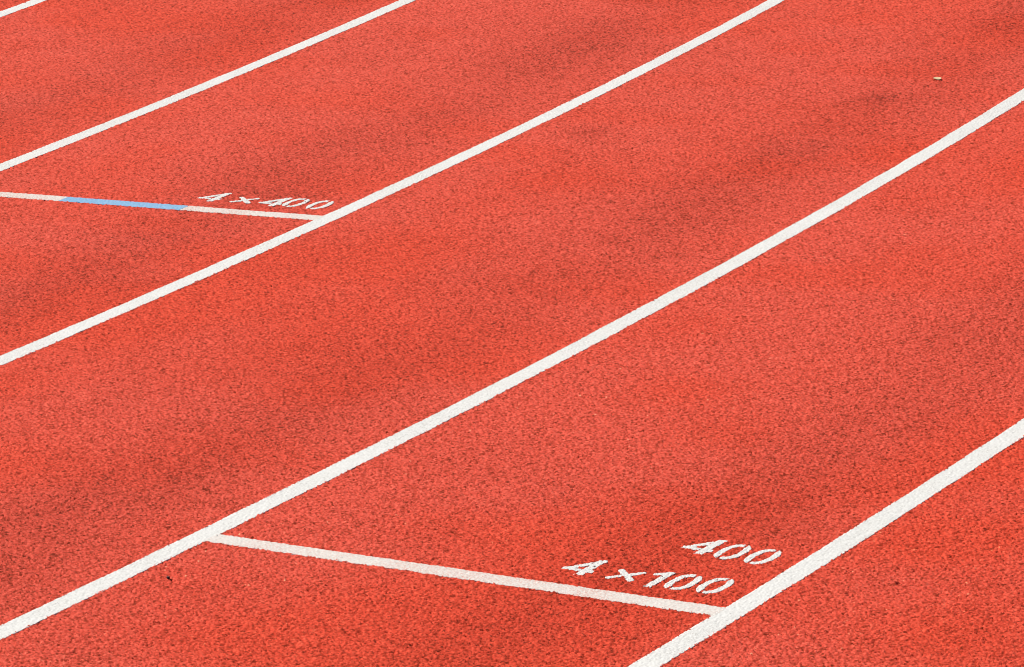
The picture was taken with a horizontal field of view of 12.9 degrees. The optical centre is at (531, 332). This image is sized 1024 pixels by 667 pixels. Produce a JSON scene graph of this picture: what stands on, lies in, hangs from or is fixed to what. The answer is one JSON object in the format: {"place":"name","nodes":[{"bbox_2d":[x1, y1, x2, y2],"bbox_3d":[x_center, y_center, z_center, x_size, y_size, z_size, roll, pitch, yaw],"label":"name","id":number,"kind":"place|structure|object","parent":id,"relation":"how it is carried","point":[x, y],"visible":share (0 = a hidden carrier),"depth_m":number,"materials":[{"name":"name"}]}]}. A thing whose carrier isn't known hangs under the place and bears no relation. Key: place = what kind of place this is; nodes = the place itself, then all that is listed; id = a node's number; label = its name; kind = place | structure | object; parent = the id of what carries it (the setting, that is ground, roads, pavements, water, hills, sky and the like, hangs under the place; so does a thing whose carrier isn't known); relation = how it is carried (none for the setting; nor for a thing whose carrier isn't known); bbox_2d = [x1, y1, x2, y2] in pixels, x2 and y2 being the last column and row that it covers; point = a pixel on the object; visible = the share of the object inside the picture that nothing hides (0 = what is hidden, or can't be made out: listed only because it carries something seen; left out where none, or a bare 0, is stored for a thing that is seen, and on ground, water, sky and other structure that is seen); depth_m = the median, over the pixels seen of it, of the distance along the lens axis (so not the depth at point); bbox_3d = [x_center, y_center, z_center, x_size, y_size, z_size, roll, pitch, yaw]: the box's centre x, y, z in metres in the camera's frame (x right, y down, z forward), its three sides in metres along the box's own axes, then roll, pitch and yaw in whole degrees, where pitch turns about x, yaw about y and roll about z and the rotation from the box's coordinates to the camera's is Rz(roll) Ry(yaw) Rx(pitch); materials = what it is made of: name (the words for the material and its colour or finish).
{"place":"outdoors","nodes":[
{"label":"outdoors","id":0,"kind":"place"},
{"bbox_2d":[0,0,1023,666],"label":"running track","id":1,"kind":"structure","parent":0,"point":[798,398],"depth_m":10.55,"materials":[{"name":"red rubber"}]},
{"bbox_2d":[0,0,45,16],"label":"lane line","id":2,"kind":"object","parent":1,"relation":"on","point":[30,3],"visible":1,"depth_m":14.89,"materials":[{"name":"white paint"}]},
{"bbox_2d":[0,192,323,219],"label":"start line","id":3,"kind":"object","parent":1,"relation":"on","point":[157,206],"visible":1,"depth_m":11.97,"materials":[{"name":"white paint"}]},
{"bbox_2d":[0,0,415,170],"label":"lane line","id":4,"kind":"object","parent":1,"relation":"on","point":[120,120],"visible":1,"depth_m":13.47,"materials":[{"name":"white paint"}]},
{"bbox_2d":[199,193,333,209],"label":"painted numerals","id":5,"kind":"object","parent":1,"relation":"on","point":[246,201],"visible":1,"depth_m":11.96,"materials":[{"name":"white paint"}]},
{"bbox_2d":[0,0,783,364],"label":"lane line","id":6,"kind":"object","parent":1,"relation":"on","point":[350,208],"visible":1,"depth_m":11.98,"materials":[{"name":"white paint"}]},
{"bbox_2d":[204,534,725,615],"bbox_3d":[-0.146,0.469,8.786,1.174,0.004,0.054,6,17,31],"label":"start line","id":7,"kind":"object","parent":1,"relation":"on","point":[517,582],"visible":1,"depth_m":8.77,"materials":[{"name":"white paint"}]},
{"bbox_2d":[0,89,1023,639],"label":"lane line","id":8,"kind":"object","parent":1,"relation":"on","point":[350,461],"visible":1,"depth_m":10.04,"materials":[{"name":"white paint"}]},
{"bbox_2d":[562,560,734,593],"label":"painted numerals","id":9,"kind":"object","parent":1,"relation":"on","point":[629,578],"visible":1,"depth_m":8.70,"materials":[{"name":"white paint"}]},
{"bbox_2d":[681,540,781,564],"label":"painted numerals","id":10,"kind":"object","parent":1,"relation":"on","point":[709,547],"visible":1,"depth_m":8.84,"materials":[{"name":"white paint"}]},
{"bbox_2d":[628,419,1023,666],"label":"lane line","id":11,"kind":"object","parent":1,"relation":"on","point":[800,570],"visible":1,"depth_m":8.81,"materials":[{"name":"white paint"}]}
]}

